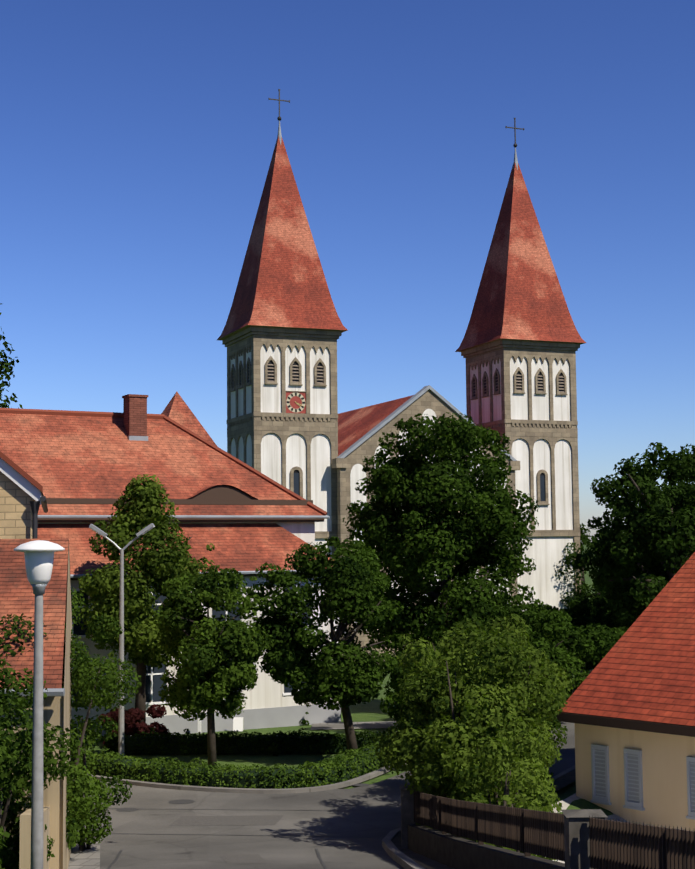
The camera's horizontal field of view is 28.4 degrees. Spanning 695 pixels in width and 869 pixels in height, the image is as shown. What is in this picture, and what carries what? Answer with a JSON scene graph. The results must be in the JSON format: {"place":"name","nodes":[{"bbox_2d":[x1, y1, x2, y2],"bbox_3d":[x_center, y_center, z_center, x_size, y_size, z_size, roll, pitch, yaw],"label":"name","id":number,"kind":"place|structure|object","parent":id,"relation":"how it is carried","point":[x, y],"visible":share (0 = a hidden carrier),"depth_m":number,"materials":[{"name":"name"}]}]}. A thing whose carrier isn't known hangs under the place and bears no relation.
{"place":"outdoors","nodes":[
{"label":"outdoors","id":0,"kind":"place"},
{"bbox_2d":[68,717,575,868],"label":"road","id":1,"kind":"structure","parent":0,"point":[303,828],"depth_m":27.86,"materials":[{"name":"grey asphalt"}]},
{"bbox_2d":[107,808,374,868],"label":"road repairs","id":2,"kind":"structure","parent":1,"relation":"on","point":[226,821],"depth_m":28.56,"materials":[{"name":"asphalt"}]},
{"bbox_2d":[116,783,368,811],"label":"manholes","id":3,"kind":"object","parent":1,"relation":"on","point":[183,801],"visible":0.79,"depth_m":31.19,"materials":[{"name":"grey metal"}]},
{"bbox_2d":[81,544,612,829],"bbox_3d":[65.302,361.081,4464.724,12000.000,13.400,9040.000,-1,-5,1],"label":"ground","id":4,"kind":"structure","parent":0,"point":[371,711],"depth_m":38.64,"materials":[{"name":"green plant"}]},
{"bbox_2d":[0,303,22,408],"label":"conifer tree","id":5,"kind":"object","parent":4,"relation":"on","point":[6,365],"visible":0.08,"depth_m":50.38,"materials":[{"name":"green plant"}]},
{"bbox_2d":[0,451,47,538],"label":"house","id":6,"kind":"structure","parent":4,"relation":"on","point":[21,491],"depth_m":28.82,"materials":[{"name":"beige brick"}]},
{"bbox_2d":[19,806,49,868],"bbox_3d":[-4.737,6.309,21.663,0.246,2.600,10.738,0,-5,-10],"label":"gate post","id":7,"kind":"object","parent":4,"relation":"on","point":[25,843],"depth_m":16.51,"materials":[{"name":"beige concrete"}]},
{"bbox_2d":[0,538,71,868],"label":"house","id":8,"kind":"structure","parent":4,"relation":"on","point":[17,596],"depth_m":20.72,"materials":[{"name":"tile"}]},
{"bbox_2d":[13,540,64,868],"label":"mushroom lamp","id":9,"kind":"object","parent":4,"relation":"on","point":[39,556],"visible":1,"depth_m":16.19,"materials":[{"name":"white metal"}]},
{"bbox_2d":[0,587,161,868],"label":"bush","id":10,"kind":"object","parent":4,"relation":"on","point":[12,754],"depth_m":21.50,"materials":[{"name":"green plant"}]},
{"bbox_2d":[89,523,154,755],"bbox_3d":[-6.049,5.677,36.733,1.767,6.574,0.220,-1,-5,1],"label":"twin lamp","id":11,"kind":"object","parent":4,"relation":"on","point":[121,644],"visible":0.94,"depth_m":36.77,"materials":[{"name":"grey metal"}]},
{"bbox_2d":[99,703,169,747],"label":"red shrub leaves","id":12,"kind":"object","parent":4,"relation":"on","point":[132,724],"visible":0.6,"depth_m":40.42,"materials":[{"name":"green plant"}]},
{"bbox_2d":[78,474,214,734],"bbox_3d":[-6.001,5.294,41.421,4.035,8.188,4.226,-1,-5,1],"label":"tree","id":13,"kind":"object","parent":4,"relation":"on","point":[159,562],"depth_m":40.50,"materials":[{"name":"green plant"}]},
{"bbox_2d":[0,394,345,740],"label":"building","id":14,"kind":"structure","parent":4,"relation":"on","point":[83,468],"depth_m":46.67,"materials":[{"name":"tile"}]},
{"bbox_2d":[161,392,217,446],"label":"roof","id":15,"kind":"structure","parent":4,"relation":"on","point":[178,410],"depth_m":62.66,"materials":[{"name":"tile"}]},
{"bbox_2d":[153,565,277,766],"bbox_3d":[-3.495,6.186,36.300,3.264,5.441,3.749,-1,-5,1],"label":"tree","id":16,"kind":"object","parent":4,"relation":"on","point":[191,690],"depth_m":35.94,"materials":[{"name":"green plant"}]},
{"bbox_2d":[197,715,243,732],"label":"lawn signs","id":17,"kind":"object","parent":4,"relation":"on","point":[238,723],"visible":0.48,"depth_m":44.23,"materials":[{"name":"white paint"}]},
{"bbox_2d":[72,734,408,788],"bbox_3d":[-4.069,8.462,35.930,12.623,0.746,6.910,-1,-5,1],"label":"hedge","id":18,"kind":"object","parent":4,"relation":"on","point":[173,766],"depth_m":33.52,"materials":[{"name":"green plant"}]},
{"bbox_2d":[104,727,392,754],"bbox_3d":[-2.220,8.704,39.010,9.416,0.761,1.219,-1,-5,1],"label":"hedge","id":19,"kind":"object","parent":4,"relation":"on","point":[228,734],"depth_m":38.78,"materials":[{"name":"green plant"}]},
{"bbox_2d":[217,89,347,559],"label":"tower","id":20,"kind":"structure","parent":4,"relation":"on","point":[283,330],"depth_m":100.78,"materials":[{"name":"paint"}]},
{"bbox_2d":[268,712,309,755],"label":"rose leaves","id":21,"kind":"object","parent":4,"relation":"on","point":[275,751],"visible":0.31,"depth_m":38.52,"materials":[{"name":"green plant"}]},
{"bbox_2d":[244,536,403,752],"bbox_3d":[-0.646,5.908,37.597,4.385,6.196,3.962,-1,-5,1],"label":"tree","id":22,"kind":"object","parent":4,"relation":"on","point":[353,584],"depth_m":36.79,"materials":[{"name":"green plant"}]},
{"bbox_2d":[332,385,519,660],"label":"church nave","id":23,"kind":"structure","parent":4,"relation":"on","point":[360,430],"depth_m":102.33,"materials":[{"name":"tile"}]},
{"bbox_2d":[342,412,539,667],"bbox_3d":[3.658,4.777,51.756,7.342,11.278,7.916,-1,-5,1],"label":"tree","id":24,"kind":"object","parent":4,"relation":"on","point":[414,492],"depth_m":50.10,"materials":[{"name":"green plant"}]},
{"bbox_2d":[372,614,572,860],"bbox_3d":[2.790,5.981,28.634,3.876,4.582,17.113,-1,-5,11],"label":"bush","id":25,"kind":"object","parent":4,"relation":"on","point":[491,669],"depth_m":25.05,"materials":[{"name":"green plant"}]},
{"bbox_2d":[380,598,627,721],"bbox_3d":[5.893,7.661,45.961,13.316,4.406,5.568,3,-6,-40],"label":"shrub","id":26,"kind":"object","parent":4,"relation":"on","point":[592,649],"depth_m":44.80,"materials":[{"name":"green plant"}]},
{"bbox_2d":[439,602,585,730],"bbox_3d":[5.000,7.173,41.320,4.427,4.203,5.687,-1,-5,1],"label":"tree","id":27,"kind":"object","parent":4,"relation":"on","point":[560,631],"depth_m":40.42,"materials":[{"name":"green plant"}]},
{"bbox_2d":[455,118,585,610],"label":"tower","id":28,"kind":"structure","parent":4,"relation":"on","point":[522,342],"depth_m":108.36,"materials":[{"name":"paint"}]},
{"bbox_2d":[522,604,570,630],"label":"tree","id":29,"kind":"object","parent":4,"relation":"on","point":[547,607],"depth_m":88.16,"materials":[{"name":"green plant"}]},
{"bbox_2d":[399,785,694,868],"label":"fence","id":30,"kind":"object","parent":4,"relation":"on","point":[582,838],"visible":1,"depth_m":17.38,"materials":[{"name":"brown wood"}]},
{"bbox_2d":[555,523,611,613],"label":"tree","id":31,"kind":"object","parent":4,"relation":"on","point":[585,588],"depth_m":107.63,"materials":[{"name":"green plant"}]},
{"bbox_2d":[552,793,627,862],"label":"yard","id":32,"kind":"structure","parent":4,"relation":"on","point":[566,802],"depth_m":30.61,"materials":[{"name":"grey concrete"}]},
{"bbox_2d":[550,596,639,670],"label":"tree","id":33,"kind":"object","parent":4,"relation":"on","point":[579,613],"depth_m":68.45,"materials":[{"name":"green plant"}]},
{"bbox_2d":[581,535,641,591],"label":"tree line leaves","id":34,"kind":"object","parent":4,"relation":"on","point":[592,536],"depth_m":206.82,"materials":[{"name":"green plant"}]},
{"bbox_2d":[557,552,694,831],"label":"house","id":35,"kind":"structure","parent":4,"relation":"on","point":[629,712],"depth_m":30.88,"materials":[{"name":"tile"}]},
{"bbox_2d":[563,442,694,630],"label":"tree","id":36,"kind":"object","parent":4,"relation":"on","point":[635,538],"depth_m":60.53,"materials":[{"name":"green plant"}]},
{"bbox_2d":[594,484,690,609],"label":"tree","id":37,"kind":"object","parent":4,"relation":"on","point":[673,492],"depth_m":82.81,"materials":[{"name":"green plant"}]},
{"bbox_2d":[622,474,694,531],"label":"tree","id":38,"kind":"object","parent":4,"relation":"on","point":[676,482],"visible":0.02,"depth_m":98.39,"materials":[{"name":"green plant"}]},
{"bbox_2d":[640,444,694,541],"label":"tree","id":39,"kind":"object","parent":4,"relation":"on","point":[675,505],"visible":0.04,"depth_m":65.91,"materials":[{"name":"green plant"}]},
{"bbox_2d":[0,0,694,541],"label":"sky","id":40,"kind":"structure","parent":0,"point":[138,138],"materials":[{"name":"blue"}]},
{"bbox_2d":[311,721,398,729],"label":"path","id":41,"kind":"structure","parent":0,"point":[356,725],"depth_m":45.51,"materials":[{"name":"grey concrete"}]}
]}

